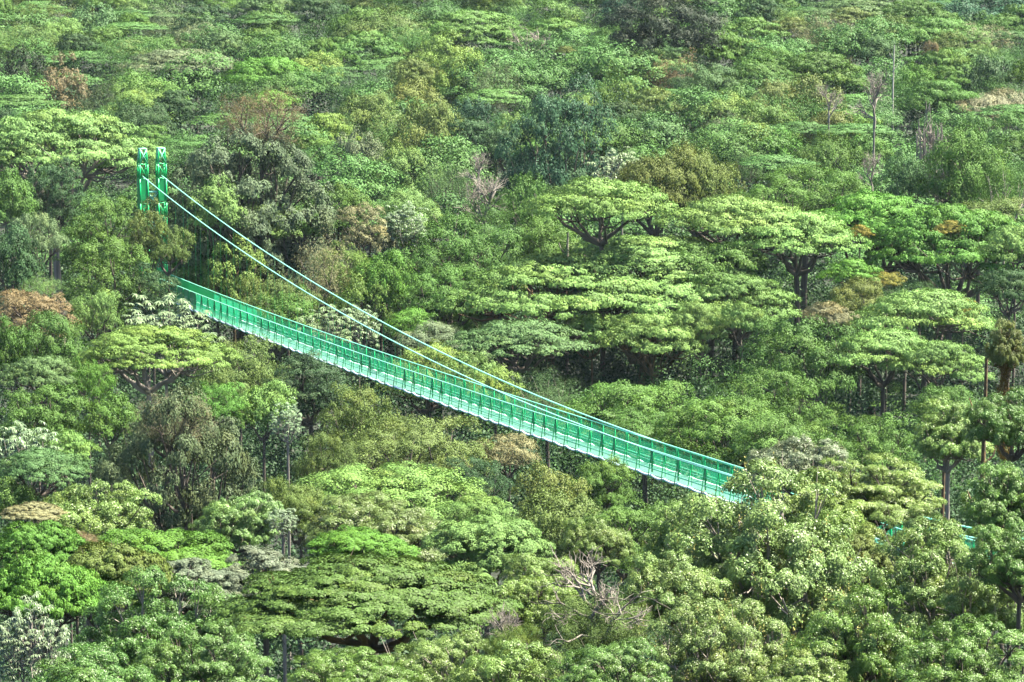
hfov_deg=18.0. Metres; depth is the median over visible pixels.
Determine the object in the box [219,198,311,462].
domed tree
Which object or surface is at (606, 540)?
leafy tree
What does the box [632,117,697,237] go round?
domed tree
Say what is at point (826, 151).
domed tree
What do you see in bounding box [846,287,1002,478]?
flat topped tree
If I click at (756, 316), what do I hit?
flat topped tree
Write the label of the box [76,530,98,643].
feathery tree
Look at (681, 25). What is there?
flat topped tree
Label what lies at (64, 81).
bushy tree
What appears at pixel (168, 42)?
leafy tree
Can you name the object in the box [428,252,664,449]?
flat topped tree
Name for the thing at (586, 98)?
domed tree
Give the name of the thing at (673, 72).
feathery tree
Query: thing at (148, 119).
domed tree
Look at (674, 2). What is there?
flat topped tree
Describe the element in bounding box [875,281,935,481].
feathery tree
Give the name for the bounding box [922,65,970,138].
flat topped tree
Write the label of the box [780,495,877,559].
leafy tree
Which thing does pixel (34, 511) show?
flat topped tree
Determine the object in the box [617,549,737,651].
leafy tree
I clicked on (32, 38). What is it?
feathery tree
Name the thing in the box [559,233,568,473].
tree snag
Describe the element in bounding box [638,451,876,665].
leafy tree
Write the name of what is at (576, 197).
flat topped tree
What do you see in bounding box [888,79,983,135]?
flat topped tree
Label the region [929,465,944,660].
tree snag
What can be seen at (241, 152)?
flat topped tree
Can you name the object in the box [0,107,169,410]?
flat topped tree
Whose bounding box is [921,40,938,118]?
domed tree
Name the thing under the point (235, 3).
leafy tree
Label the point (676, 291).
flat topped tree
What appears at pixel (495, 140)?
domed tree
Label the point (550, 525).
domed tree
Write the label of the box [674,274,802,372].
flat topped tree
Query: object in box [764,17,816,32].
flat topped tree
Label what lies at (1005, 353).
vine covered tree
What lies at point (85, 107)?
feathery tree
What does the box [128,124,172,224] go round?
flat topped tree
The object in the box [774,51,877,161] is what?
flat topped tree
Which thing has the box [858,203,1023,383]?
flat topped tree
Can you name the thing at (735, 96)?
domed tree
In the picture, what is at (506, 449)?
leafy tree
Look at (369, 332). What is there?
silver leaved tree
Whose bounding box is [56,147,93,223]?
domed tree
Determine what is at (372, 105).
domed tree
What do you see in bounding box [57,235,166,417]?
bushy tree
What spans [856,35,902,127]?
domed tree
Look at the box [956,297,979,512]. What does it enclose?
leafy tree
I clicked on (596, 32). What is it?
feathery tree
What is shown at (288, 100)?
flat topped tree
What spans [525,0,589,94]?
domed tree
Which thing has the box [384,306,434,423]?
domed tree
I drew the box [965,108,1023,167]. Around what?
domed tree
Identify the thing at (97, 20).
domed tree
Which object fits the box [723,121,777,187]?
domed tree
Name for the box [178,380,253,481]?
leafy tree
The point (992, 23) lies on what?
leafy tree
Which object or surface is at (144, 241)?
bushy tree
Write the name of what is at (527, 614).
leafy tree
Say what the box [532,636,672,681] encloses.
leafy tree
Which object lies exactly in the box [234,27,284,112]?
flat topped tree
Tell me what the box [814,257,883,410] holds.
flat topped tree
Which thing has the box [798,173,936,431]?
flat topped tree
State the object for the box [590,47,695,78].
flat topped tree
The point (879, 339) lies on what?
flat topped tree
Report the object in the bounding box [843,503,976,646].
leafy tree
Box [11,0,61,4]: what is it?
flat topped tree
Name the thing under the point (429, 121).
domed tree
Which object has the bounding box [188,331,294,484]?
leafy tree
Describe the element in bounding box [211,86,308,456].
leafy tree
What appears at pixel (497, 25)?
flat topped tree
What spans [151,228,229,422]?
leafy tree
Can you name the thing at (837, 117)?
domed tree
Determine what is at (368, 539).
domed tree
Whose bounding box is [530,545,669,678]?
bare tree
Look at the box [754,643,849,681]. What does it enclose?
leafy tree
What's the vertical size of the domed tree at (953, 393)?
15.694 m
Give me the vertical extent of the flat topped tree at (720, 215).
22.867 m
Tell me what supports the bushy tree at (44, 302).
on the hillside ground
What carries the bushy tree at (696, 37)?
on the hillside ground
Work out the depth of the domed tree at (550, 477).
152.11 m
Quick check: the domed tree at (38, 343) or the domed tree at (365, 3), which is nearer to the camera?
the domed tree at (38, 343)
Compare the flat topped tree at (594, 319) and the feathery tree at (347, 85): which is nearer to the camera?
the flat topped tree at (594, 319)
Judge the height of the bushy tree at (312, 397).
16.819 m
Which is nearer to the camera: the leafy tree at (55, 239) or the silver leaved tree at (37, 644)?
the silver leaved tree at (37, 644)
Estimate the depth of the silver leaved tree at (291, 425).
160.22 m
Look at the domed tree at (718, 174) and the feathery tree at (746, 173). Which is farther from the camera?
the feathery tree at (746, 173)
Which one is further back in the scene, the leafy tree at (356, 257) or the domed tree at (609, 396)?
the leafy tree at (356, 257)
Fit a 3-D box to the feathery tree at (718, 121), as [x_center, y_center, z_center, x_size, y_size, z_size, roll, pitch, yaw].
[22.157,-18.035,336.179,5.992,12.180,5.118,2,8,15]
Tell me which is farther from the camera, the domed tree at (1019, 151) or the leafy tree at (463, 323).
the domed tree at (1019, 151)
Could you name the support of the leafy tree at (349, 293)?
on the hillside ground
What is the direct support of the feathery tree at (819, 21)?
on the hillside ground
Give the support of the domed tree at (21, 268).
on the hillside ground
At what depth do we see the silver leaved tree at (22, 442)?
133.72 m
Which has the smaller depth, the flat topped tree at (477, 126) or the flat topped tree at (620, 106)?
the flat topped tree at (477, 126)
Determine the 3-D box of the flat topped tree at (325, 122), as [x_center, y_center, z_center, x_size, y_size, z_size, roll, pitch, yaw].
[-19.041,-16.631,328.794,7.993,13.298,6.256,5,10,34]
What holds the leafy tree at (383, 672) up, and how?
on the hillside ground
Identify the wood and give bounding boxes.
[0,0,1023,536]
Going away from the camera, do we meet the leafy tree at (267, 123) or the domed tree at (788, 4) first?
the leafy tree at (267, 123)
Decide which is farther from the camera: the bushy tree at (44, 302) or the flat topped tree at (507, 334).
the flat topped tree at (507, 334)
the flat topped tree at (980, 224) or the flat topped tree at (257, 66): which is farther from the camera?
the flat topped tree at (257, 66)
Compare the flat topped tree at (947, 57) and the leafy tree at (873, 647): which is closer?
the leafy tree at (873, 647)
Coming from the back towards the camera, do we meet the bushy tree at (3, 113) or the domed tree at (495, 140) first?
the bushy tree at (3, 113)
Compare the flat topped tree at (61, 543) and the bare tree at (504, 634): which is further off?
the flat topped tree at (61, 543)
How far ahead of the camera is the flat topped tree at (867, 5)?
417.87 m
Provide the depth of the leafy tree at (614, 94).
360.21 m
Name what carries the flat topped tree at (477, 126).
on the hillside ground
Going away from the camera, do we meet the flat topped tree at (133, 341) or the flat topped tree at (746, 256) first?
the flat topped tree at (133, 341)
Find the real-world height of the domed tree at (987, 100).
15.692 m
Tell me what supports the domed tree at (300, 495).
on the hillside ground
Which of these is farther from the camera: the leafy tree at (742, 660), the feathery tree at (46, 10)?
the feathery tree at (46, 10)
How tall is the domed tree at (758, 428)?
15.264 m
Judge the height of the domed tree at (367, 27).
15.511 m
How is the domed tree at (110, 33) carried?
on the hillside ground
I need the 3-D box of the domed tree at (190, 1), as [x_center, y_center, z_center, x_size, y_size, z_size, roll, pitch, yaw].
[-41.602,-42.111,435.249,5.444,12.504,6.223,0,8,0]
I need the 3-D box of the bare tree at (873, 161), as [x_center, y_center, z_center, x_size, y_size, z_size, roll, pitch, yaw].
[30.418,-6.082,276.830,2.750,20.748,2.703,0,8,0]
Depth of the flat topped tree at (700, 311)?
229.03 m
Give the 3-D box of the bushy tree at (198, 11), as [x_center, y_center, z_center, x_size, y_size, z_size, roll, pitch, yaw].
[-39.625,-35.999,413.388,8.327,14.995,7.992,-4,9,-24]
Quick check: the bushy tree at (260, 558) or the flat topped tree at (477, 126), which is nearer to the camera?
the bushy tree at (260, 558)
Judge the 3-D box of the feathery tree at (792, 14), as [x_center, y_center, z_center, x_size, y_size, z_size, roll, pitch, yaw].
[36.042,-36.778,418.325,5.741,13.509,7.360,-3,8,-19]
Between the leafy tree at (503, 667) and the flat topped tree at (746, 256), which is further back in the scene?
the flat topped tree at (746, 256)
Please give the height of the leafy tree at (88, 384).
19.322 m
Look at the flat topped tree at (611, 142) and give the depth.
320.75 m
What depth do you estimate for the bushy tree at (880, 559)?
77.01 m
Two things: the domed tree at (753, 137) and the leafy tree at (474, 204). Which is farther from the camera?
the domed tree at (753, 137)
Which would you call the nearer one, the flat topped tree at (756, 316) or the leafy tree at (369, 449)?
the leafy tree at (369, 449)
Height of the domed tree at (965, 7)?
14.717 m
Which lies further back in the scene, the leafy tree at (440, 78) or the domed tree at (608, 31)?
the domed tree at (608, 31)
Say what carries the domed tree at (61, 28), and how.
on the hillside ground
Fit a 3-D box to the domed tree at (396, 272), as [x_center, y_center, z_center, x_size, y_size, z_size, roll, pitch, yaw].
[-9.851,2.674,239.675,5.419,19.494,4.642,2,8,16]
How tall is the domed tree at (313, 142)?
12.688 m
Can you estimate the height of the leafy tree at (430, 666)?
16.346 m
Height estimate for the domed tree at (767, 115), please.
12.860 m
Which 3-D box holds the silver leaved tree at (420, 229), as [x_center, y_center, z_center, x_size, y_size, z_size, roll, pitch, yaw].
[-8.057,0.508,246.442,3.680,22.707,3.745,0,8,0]
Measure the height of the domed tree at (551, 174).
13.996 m
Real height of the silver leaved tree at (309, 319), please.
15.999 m
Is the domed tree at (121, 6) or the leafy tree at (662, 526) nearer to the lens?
the leafy tree at (662, 526)
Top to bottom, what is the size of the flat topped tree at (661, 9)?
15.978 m
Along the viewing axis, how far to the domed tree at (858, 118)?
334.59 m
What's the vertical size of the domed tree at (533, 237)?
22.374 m
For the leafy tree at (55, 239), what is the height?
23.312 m
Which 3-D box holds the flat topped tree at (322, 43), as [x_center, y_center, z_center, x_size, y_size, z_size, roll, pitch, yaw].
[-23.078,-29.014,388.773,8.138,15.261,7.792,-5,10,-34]
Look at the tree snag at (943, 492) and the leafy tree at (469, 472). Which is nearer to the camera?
the tree snag at (943, 492)
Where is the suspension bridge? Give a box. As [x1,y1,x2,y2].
[136,147,1022,563]
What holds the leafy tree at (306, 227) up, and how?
on the hillside ground
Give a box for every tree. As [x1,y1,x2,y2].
[0,0,28,21]
[0,24,76,68]
[0,35,13,50]
[0,44,58,116]
[0,105,55,152]
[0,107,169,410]
[0,164,39,484]
[0,220,46,504]
[0,289,81,444]
[0,312,30,630]
[0,355,78,500]
[0,381,92,675]
[0,420,63,681]
[0,445,94,645]
[0,474,41,679]
[0,501,67,675]
[0,517,93,662]
[0,540,108,674]
[0,591,70,681]
[3,0,94,93]
[8,211,70,295]
[8,309,89,646]
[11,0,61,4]
[16,154,88,404]
[16,270,69,438]
[28,478,162,666]
[30,641,158,681]
[35,50,92,112]
[40,16,83,41]
[40,429,101,655]
[50,195,160,431]
[53,540,176,626]
[55,31,106,72]
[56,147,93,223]
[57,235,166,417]
[60,64,123,183]
[62,0,140,93]
[66,356,117,498]
[68,288,123,475]
[69,323,243,503]
[71,564,242,681]
[73,0,112,72]
[74,390,141,491]
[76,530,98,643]
[81,23,128,103]
[87,381,277,610]
[96,527,261,671]
[100,0,148,82]
[101,79,183,175]
[103,67,189,106]
[106,39,149,84]
[108,99,179,177]
[110,48,240,168]
[111,12,156,29]
[116,35,193,74]
[116,293,224,461]
[120,0,212,81]
[120,388,216,531]
[125,260,185,466]
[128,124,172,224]
[128,196,168,372]
[128,620,277,681]
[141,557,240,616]
[144,221,196,485]
[151,89,199,178]
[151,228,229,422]
[161,121,341,455]
[171,1,229,115]
[171,22,222,133]
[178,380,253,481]
[184,0,216,21]
[186,172,248,342]
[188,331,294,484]
[188,487,283,651]
[193,30,246,108]
[194,545,307,681]
[197,232,269,425]
[199,0,242,74]
[200,546,523,661]
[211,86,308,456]
[212,55,313,106]
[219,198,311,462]
[229,0,296,13]
[229,378,298,546]
[232,267,327,470]
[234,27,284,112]
[234,143,292,178]
[239,2,295,38]
[245,89,301,109]
[252,283,318,493]
[258,473,335,667]
[261,40,305,130]
[261,349,351,607]
[267,507,298,681]
[268,397,304,669]
[281,228,351,458]
[282,0,349,98]
[282,211,324,454]
[286,646,420,681]
[290,133,334,182]
[291,37,360,111]
[291,428,363,648]
[292,112,362,179]
[292,304,354,427]
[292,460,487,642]
[293,51,343,179]
[295,181,384,403]
[296,490,448,679]
[306,524,420,668]
[310,380,420,667]
[312,240,382,389]
[316,30,409,86]
[316,47,402,153]
[324,268,396,387]
[325,5,387,88]
[326,125,384,252]
[330,3,463,122]
[331,88,409,152]
[334,201,397,406]
[336,304,381,403]
[340,0,383,20]
[343,413,494,641]
[347,248,417,405]
[355,139,445,215]
[366,629,496,681]
[368,261,507,445]
[371,0,423,80]
[371,184,445,420]
[373,338,476,453]
[375,210,532,454]
[380,57,446,125]
[383,94,475,244]
[383,200,429,414]
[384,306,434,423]
[385,76,441,139]
[391,27,507,120]
[391,318,462,455]
[404,9,538,43]
[417,157,482,216]
[418,2,451,58]
[420,517,555,656]
[423,0,481,4]
[423,451,512,628]
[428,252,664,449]
[435,116,495,194]
[435,350,508,447]
[435,490,519,650]
[436,317,599,518]
[445,638,583,681]
[446,96,509,187]
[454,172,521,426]
[456,363,526,571]
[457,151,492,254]
[463,0,510,47]
[465,56,524,180]
[475,431,542,574]
[476,127,524,226]
[480,602,542,664]
[486,113,541,230]
[488,0,529,108]
[489,575,589,649]
[493,70,618,294]
[498,171,559,449]
[499,552,594,666]
[502,368,591,472]
[503,213,585,451]
[505,22,551,70]
[506,461,591,521]
[508,478,619,652]
[509,139,563,166]
[510,163,565,287]
[516,17,598,96]
[520,175,678,407]
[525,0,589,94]
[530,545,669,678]
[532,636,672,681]
[540,234,765,483]
[546,311,627,395]
[547,129,618,157]
[547,378,695,584]
[550,267,749,506]
[553,45,577,93]
[559,452,637,564]
[559,516,634,661]
[563,497,683,634]
[565,37,608,59]
[568,93,607,131]
[568,154,601,227]
[578,12,617,51]
[581,118,659,176]
[585,146,650,365]
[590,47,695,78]
[592,404,699,530]
[593,68,657,161]
[595,0,658,30]
[595,312,710,489]
[596,0,730,127]
[596,100,656,121]
[597,19,663,91]
[612,143,701,366]
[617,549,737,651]
[620,86,693,113]
[631,240,777,482]
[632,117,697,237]
[634,6,682,23]
[638,47,700,138]
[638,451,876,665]
[638,498,727,649]
[639,588,807,681]
[644,391,788,544]
[645,35,691,86]
[651,193,801,372]
[652,139,746,402]
[658,0,692,5]
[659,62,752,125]
[664,300,739,498]
[672,17,711,125]
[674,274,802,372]
[682,29,759,61]
[682,90,760,149]
[702,110,751,186]
[706,17,729,63]
[709,300,777,394]
[711,61,802,184]
[712,362,846,458]
[715,16,791,37]
[719,140,767,191]
[721,209,871,367]
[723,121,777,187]
[727,405,830,638]
[729,39,778,91]
[730,99,801,191]
[730,314,869,428]
[731,0,792,37]
[731,162,871,347]
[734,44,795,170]
[742,0,801,45]
[742,433,855,634]
[749,79,812,194]
[751,126,803,266]
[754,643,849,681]
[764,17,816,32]
[767,577,945,681]
[773,6,807,37]
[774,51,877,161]
[777,9,854,64]
[779,70,847,146]
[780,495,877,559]
[786,129,871,267]
[788,452,947,680]
[795,0,934,93]
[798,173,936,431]
[798,300,860,428]
[801,109,859,146]
[808,327,941,537]
[813,409,920,509]
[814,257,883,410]
[816,82,845,162]
[821,29,872,93]
[823,6,875,92]
[826,97,904,144]
[826,274,890,497]
[834,106,892,165]
[836,533,903,631]
[841,133,901,181]
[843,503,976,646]
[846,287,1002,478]
[847,69,891,185]
[849,224,873,366]
[855,151,883,192]
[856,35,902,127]
[857,0,965,84]
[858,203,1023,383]
[860,12,922,93]
[868,514,1023,679]
[869,271,906,411]
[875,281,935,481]
[877,147,941,396]
[877,339,995,490]
[887,15,992,121]
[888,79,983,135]
[891,61,937,172]
[893,612,1023,681]
[905,383,981,514]
[906,47,983,143]
[910,391,993,678]
[912,120,1016,336]
[915,102,951,315]
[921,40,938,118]
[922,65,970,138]
[923,28,967,51]
[927,0,1023,81]
[928,219,970,384]
[941,196,1023,392]
[946,87,1023,129]
[954,40,1003,80]
[955,460,1023,665]
[956,51,1017,97]
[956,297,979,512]
[957,20,1023,116]
[962,386,1023,665]
[964,521,1023,665]
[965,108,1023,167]
[966,151,1023,302]
[969,10,1023,56]
[969,267,1023,388]
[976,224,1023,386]
[985,317,1023,646]
[991,3,1023,94]
[995,130,1023,160]
[1003,59,1023,84]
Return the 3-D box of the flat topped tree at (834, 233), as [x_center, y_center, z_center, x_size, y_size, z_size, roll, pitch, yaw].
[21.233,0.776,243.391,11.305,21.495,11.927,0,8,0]
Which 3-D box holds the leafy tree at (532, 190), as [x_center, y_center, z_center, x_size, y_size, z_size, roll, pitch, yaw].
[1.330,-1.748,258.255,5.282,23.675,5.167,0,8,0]
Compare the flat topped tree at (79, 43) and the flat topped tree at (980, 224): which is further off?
the flat topped tree at (79, 43)
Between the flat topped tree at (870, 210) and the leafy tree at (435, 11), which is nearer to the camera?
the flat topped tree at (870, 210)
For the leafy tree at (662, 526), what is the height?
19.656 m
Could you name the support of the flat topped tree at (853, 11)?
on the hillside ground
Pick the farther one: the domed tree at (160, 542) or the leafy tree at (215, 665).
the domed tree at (160, 542)
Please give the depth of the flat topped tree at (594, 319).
231.25 m
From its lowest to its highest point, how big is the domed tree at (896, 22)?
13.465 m
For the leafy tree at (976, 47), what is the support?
on the hillside ground
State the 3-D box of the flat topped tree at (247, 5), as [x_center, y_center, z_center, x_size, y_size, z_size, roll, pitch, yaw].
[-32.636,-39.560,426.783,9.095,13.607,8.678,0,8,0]
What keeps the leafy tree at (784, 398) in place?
on the hillside ground
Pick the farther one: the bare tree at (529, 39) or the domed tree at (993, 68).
the bare tree at (529, 39)
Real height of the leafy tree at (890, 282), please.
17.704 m
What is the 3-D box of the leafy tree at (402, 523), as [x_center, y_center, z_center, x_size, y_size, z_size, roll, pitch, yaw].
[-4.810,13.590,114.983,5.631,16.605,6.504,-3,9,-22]
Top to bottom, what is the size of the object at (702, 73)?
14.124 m
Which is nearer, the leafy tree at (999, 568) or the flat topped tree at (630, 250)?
the leafy tree at (999, 568)
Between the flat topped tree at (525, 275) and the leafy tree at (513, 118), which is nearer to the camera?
the flat topped tree at (525, 275)
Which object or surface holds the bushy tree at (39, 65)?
on the hillside ground
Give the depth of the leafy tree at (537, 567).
91.54 m
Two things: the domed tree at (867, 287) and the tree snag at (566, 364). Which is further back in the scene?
the tree snag at (566, 364)
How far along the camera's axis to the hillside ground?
320.38 m
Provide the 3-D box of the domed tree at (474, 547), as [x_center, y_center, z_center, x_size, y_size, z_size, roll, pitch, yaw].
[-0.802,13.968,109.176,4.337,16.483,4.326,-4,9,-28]
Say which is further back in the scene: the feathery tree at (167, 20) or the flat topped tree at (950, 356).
the feathery tree at (167, 20)
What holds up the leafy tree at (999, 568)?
on the hillside ground
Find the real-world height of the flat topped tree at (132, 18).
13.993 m
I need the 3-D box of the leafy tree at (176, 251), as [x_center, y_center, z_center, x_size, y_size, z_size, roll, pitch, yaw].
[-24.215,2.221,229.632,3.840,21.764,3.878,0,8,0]
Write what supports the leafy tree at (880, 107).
on the hillside ground
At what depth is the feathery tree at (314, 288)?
238.96 m
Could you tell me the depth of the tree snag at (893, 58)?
349.46 m
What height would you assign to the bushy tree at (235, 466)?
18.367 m
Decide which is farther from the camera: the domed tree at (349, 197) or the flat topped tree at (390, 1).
the flat topped tree at (390, 1)
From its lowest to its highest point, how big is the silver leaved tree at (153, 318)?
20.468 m
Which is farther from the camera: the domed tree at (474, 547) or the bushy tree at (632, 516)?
the bushy tree at (632, 516)
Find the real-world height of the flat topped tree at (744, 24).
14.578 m
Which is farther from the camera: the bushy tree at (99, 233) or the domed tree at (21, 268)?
the bushy tree at (99, 233)
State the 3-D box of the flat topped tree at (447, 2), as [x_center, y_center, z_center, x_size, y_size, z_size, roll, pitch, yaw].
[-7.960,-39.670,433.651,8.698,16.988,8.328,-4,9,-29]
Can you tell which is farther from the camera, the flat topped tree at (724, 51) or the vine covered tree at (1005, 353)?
the flat topped tree at (724, 51)
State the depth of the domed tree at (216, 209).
241.26 m
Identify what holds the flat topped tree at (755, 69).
on the hillside ground
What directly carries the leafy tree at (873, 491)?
on the hillside ground
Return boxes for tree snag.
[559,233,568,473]
[889,45,897,143]
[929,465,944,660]
[967,358,996,546]
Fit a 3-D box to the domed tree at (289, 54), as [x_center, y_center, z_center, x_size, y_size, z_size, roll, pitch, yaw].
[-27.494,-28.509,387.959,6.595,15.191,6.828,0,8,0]
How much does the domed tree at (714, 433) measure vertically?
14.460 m
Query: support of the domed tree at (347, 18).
on the hillside ground
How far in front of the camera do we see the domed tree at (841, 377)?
215.24 m
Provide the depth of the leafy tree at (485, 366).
214.92 m
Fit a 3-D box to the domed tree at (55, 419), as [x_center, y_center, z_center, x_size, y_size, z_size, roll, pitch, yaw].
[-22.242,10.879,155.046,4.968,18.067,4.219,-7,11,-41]
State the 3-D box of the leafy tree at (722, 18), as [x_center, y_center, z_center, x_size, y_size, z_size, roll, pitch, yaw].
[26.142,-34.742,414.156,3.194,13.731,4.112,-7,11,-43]
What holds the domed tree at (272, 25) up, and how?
on the hillside ground
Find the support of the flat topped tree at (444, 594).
on the hillside ground
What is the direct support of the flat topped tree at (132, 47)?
on the hillside ground
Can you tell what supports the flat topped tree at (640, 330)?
on the hillside ground
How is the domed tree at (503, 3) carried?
on the hillside ground
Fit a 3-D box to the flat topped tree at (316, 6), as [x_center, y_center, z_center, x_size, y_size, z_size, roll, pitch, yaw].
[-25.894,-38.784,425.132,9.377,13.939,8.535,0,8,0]
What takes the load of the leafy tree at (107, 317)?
on the hillside ground
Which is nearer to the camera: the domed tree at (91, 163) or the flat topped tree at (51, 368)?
the flat topped tree at (51, 368)
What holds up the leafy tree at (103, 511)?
on the hillside ground
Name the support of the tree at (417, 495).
on the hillside ground
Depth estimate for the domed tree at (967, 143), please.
266.81 m
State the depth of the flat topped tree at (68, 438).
134.50 m
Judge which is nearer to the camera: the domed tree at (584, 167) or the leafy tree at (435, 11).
the domed tree at (584, 167)
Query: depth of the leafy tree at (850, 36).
398.01 m
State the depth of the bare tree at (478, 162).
290.26 m
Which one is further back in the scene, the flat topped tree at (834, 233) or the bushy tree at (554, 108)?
the bushy tree at (554, 108)
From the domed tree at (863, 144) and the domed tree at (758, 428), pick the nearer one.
the domed tree at (758, 428)
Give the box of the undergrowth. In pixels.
[0,0,1023,681]
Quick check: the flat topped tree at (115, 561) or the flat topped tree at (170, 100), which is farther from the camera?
the flat topped tree at (170, 100)
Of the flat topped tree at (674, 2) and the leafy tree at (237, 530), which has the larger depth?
the flat topped tree at (674, 2)
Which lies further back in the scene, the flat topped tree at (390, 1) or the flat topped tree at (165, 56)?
the flat topped tree at (390, 1)
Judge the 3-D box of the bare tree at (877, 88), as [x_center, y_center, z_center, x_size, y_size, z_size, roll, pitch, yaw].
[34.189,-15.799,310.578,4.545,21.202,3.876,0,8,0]
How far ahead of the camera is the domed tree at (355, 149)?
311.91 m
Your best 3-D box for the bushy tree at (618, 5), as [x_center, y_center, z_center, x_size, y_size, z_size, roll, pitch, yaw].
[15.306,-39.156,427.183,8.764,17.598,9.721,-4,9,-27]
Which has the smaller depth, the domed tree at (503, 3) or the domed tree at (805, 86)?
the domed tree at (805, 86)
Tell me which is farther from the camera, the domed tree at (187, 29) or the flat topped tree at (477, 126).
the domed tree at (187, 29)
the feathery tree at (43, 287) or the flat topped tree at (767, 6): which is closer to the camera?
the feathery tree at (43, 287)
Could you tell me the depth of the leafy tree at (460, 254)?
243.63 m
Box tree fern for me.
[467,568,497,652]
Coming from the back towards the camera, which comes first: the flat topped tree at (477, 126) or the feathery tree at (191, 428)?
the flat topped tree at (477, 126)
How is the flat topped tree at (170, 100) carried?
on the hillside ground
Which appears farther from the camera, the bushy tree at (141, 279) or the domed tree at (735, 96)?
the domed tree at (735, 96)
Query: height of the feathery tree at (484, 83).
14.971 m
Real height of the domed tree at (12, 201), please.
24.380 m
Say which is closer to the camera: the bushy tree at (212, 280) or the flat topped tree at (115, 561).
the flat topped tree at (115, 561)
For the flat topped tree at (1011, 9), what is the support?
on the hillside ground
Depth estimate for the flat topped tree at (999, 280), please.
232.98 m
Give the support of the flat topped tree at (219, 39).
on the hillside ground
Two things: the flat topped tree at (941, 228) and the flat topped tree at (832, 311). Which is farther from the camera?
the flat topped tree at (941, 228)
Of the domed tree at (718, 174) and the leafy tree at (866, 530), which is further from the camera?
the domed tree at (718, 174)
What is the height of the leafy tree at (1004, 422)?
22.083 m
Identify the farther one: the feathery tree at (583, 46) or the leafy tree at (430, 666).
the feathery tree at (583, 46)
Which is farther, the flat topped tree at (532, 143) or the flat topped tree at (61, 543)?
the flat topped tree at (532, 143)
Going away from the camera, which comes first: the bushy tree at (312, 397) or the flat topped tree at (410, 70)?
the bushy tree at (312, 397)
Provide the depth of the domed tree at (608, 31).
402.88 m
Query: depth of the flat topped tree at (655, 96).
347.32 m
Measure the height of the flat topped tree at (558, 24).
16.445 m
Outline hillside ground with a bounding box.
[0,0,1023,681]
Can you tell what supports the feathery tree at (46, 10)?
on the hillside ground
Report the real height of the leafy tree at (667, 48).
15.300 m
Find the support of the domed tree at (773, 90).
on the hillside ground
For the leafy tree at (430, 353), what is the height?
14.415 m
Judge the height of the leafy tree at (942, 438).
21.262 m
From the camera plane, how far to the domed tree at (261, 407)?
169.72 m
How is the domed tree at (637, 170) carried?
on the hillside ground
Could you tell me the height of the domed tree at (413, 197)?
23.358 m
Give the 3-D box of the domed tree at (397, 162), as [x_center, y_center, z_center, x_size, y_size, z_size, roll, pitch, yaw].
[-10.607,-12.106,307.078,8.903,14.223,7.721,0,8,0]
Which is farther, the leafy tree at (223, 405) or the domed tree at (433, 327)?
the domed tree at (433, 327)
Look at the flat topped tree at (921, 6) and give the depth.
414.30 m
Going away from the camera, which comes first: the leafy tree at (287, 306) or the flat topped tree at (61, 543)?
the flat topped tree at (61, 543)
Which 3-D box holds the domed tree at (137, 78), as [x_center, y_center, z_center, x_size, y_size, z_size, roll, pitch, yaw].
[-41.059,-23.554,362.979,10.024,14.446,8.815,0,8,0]
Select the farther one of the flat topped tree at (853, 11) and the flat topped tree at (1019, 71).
the flat topped tree at (853, 11)
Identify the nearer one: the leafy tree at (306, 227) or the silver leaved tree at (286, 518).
the silver leaved tree at (286, 518)
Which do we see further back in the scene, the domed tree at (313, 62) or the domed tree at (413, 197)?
the domed tree at (313, 62)
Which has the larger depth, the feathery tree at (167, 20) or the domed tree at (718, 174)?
the feathery tree at (167, 20)
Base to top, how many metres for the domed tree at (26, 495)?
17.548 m
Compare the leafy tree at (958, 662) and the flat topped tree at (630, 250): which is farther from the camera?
the flat topped tree at (630, 250)
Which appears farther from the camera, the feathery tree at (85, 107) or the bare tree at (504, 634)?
the feathery tree at (85, 107)
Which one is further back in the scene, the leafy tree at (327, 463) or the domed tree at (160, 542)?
the leafy tree at (327, 463)
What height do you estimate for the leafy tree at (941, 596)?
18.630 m
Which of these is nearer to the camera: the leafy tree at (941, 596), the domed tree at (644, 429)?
the leafy tree at (941, 596)
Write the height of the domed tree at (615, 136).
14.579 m
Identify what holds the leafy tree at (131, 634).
on the hillside ground
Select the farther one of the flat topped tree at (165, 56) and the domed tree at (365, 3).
the domed tree at (365, 3)
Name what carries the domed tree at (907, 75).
on the hillside ground
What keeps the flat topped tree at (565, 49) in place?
on the hillside ground
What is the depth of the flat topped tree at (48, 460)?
120.15 m
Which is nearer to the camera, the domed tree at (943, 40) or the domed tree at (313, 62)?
the domed tree at (313, 62)
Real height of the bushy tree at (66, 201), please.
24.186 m
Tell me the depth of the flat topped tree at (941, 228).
240.85 m
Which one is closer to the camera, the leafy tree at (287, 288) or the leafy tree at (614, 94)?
the leafy tree at (287, 288)
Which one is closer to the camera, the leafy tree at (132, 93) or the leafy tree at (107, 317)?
the leafy tree at (107, 317)
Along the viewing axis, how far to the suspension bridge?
193.66 m
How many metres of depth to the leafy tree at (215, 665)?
75.36 m
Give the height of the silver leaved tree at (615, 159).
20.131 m
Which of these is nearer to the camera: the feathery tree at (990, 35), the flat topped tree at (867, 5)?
the feathery tree at (990, 35)
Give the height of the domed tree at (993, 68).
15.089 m
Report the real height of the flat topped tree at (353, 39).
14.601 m
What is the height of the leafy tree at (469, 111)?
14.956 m
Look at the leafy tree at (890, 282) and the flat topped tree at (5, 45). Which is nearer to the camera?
the leafy tree at (890, 282)
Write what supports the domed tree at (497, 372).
on the hillside ground

